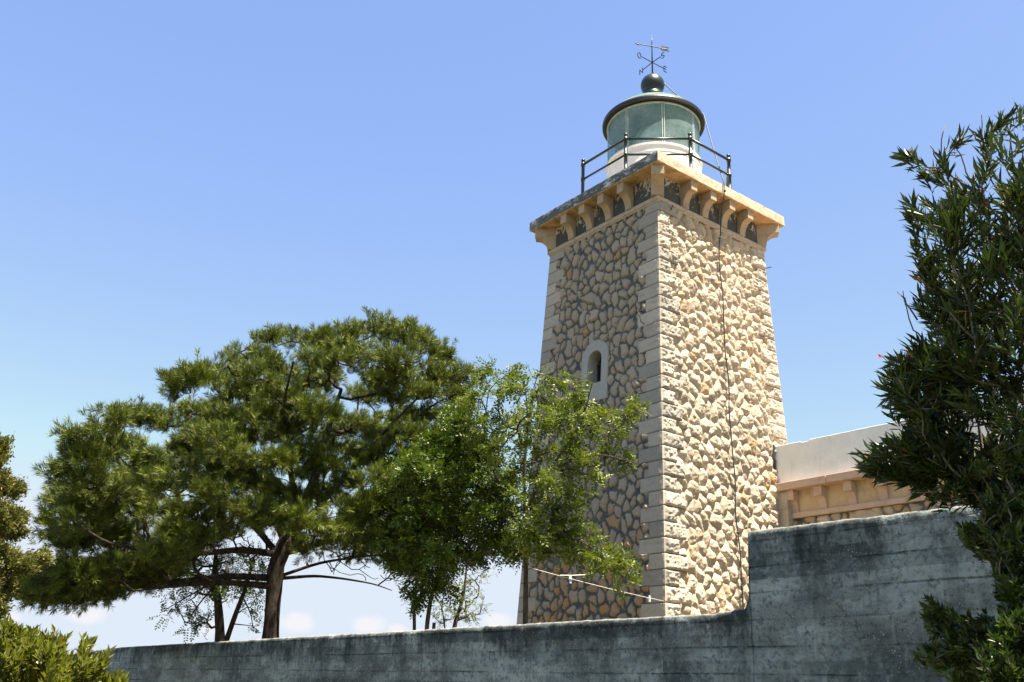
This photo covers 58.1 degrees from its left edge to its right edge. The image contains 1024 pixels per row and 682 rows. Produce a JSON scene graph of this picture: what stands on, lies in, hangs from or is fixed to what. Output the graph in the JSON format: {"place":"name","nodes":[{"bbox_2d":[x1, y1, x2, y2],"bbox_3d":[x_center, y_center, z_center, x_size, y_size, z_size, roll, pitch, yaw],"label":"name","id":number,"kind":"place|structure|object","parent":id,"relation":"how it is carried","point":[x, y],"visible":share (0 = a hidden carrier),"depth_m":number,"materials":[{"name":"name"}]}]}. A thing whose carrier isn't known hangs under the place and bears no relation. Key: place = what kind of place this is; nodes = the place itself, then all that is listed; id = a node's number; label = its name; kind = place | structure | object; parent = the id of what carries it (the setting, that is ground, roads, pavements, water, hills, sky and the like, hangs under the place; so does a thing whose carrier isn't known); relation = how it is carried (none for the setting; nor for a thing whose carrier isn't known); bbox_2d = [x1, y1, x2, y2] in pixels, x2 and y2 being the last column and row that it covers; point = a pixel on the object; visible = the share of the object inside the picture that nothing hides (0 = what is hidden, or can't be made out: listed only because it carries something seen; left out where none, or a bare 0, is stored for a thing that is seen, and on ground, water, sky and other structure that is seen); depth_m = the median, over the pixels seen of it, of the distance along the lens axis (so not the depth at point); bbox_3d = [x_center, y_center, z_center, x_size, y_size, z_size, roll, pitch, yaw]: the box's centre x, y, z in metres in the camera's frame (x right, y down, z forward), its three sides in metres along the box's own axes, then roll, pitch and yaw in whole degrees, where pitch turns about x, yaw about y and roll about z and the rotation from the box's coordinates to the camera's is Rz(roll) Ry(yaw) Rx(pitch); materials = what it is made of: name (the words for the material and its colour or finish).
{"place":"outdoors","nodes":[
{"label":"outdoors","id":0,"kind":"place"},
{"bbox_2d":[0,0,1023,653],"label":"sky","id":1,"kind":"structure","parent":0,"point":[177,176],"materials":[{"name":"blue"}]},
{"bbox_3d":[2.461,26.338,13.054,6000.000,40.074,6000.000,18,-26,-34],"label":"ground","id":2,"kind":"structure","parent":0,"visible":0},
{"bbox_2d":[0,431,56,621],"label":"conifer tree","id":3,"kind":"object","parent":2,"relation":"on","point":[14,519],"visible":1,"depth_m":10.15,"materials":[{"name":"green plant"}]},
{"bbox_2d":[0,615,129,681],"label":"green bush","id":4,"kind":"object","parent":2,"relation":"on","point":[33,654],"visible":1,"depth_m":3.70,"materials":[{"name":"green plant"}]},
{"bbox_2d":[149,538,269,642],"bbox_3d":[-5.527,4.850,17.001,2.293,2.365,2.037,2,-21,3],"label":"locust tree","id":5,"kind":"object","parent":2,"relation":"on","point":[216,595],"visible":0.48,"depth_m":16.95,"materials":[{"name":"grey plant"}]},
{"bbox_2d":[3,306,489,638],"bbox_3d":[-4.390,2.389,16.283,7.799,6.565,5.994,12,-23,-22],"label":"pine tree","id":6,"kind":"object","parent":2,"relation":"on","point":[173,548],"visible":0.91,"depth_m":15.04,"materials":[{"name":"green plant"}]},
{"bbox_2d":[359,395,535,629],"bbox_3d":[-1.003,3.072,14.603,2.984,4.296,3.082,18,-26,-34],"label":"locust tree","id":7,"kind":"object","parent":2,"relation":"on","point":[457,516],"visible":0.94,"depth_m":14.06,"materials":[{"name":"green plant"}]},
{"bbox_2d":[426,562,498,628],"bbox_3d":[-0.929,5.193,17.147,1.316,2.198,1.151,7,-22,-10],"label":"locust sapling","id":8,"kind":"object","parent":2,"relation":"on","point":[457,618],"visible":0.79,"depth_m":17.31,"materials":[{"name":"green plant"}]},
{"bbox_2d":[20,506,1023,681],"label":"concrete wall","id":9,"kind":"structure","parent":2,"relation":"on","point":[834,601],"depth_m":6.45,"materials":[{"name":"grey concrete"}]},
{"bbox_2d":[453,355,651,623],"bbox_3d":[0.557,2.503,13.510,3.147,4.696,2.383,3,-21,0],"label":"locust tree","id":10,"kind":"object","parent":2,"relation":"on","point":[527,534],"visible":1,"depth_m":13.50,"materials":[{"name":"green plant"}]},
{"bbox_2d":[528,567,661,600],"bbox_3d":[1.619,4.153,15.687,0.113,0.114,5.308,-10,-25,30],"label":"clothes line","id":11,"kind":"object","parent":10,"relation":"attached to","point":[585,582],"visible":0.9,"depth_m":14.81,"materials":[{"name":"white"}]},
{"bbox_2d":[517,38,787,623],"bbox_3d":[3.676,-0.426,23.464,4.874,18.200,4.874,18,-26,-34],"label":"lighthouse","id":12,"kind":"object","parent":2,"relation":"on","point":[634,303],"visible":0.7,"depth_m":21.27,"materials":[{"name":"stone"}]},
{"bbox_2d":[580,340,608,402],"bbox_3d":[2.087,0.743,21.748,0.457,1.545,0.910,18,-26,-34],"label":"window","id":13,"kind":"structure","parent":12,"relation":"in","point":[594,359],"depth_m":21.78,"materials":[{"name":"stone"}]},
{"bbox_2d":[653,72,743,608],"bbox_3d":[4.662,-0.440,22.611,0.683,16.093,2.481,16,-25,-31],"label":"lightning cable","id":14,"kind":"object","parent":12,"relation":"attached to","point":[737,531],"visible":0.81,"depth_m":21.02,"materials":[{"name":"black metal"}]},
{"bbox_2d":[772,401,1021,526],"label":"annex building","id":15,"kind":"structure","parent":2,"relation":"on","point":[820,480],"depth_m":20.16,"materials":[{"name":"stone"}]},
{"bbox_2d":[848,102,1023,532],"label":"oleander bush","id":16,"kind":"object","parent":2,"relation":"on","point":[944,379],"visible":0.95,"depth_m":3.81,"materials":[{"name":"green plant"}]},
{"bbox_2d":[909,427,1023,681],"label":"leafy shrub","id":17,"kind":"object","parent":2,"relation":"on","point":[996,647],"visible":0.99,"depth_m":3.42,"materials":[{"name":"green plant"}]}
]}

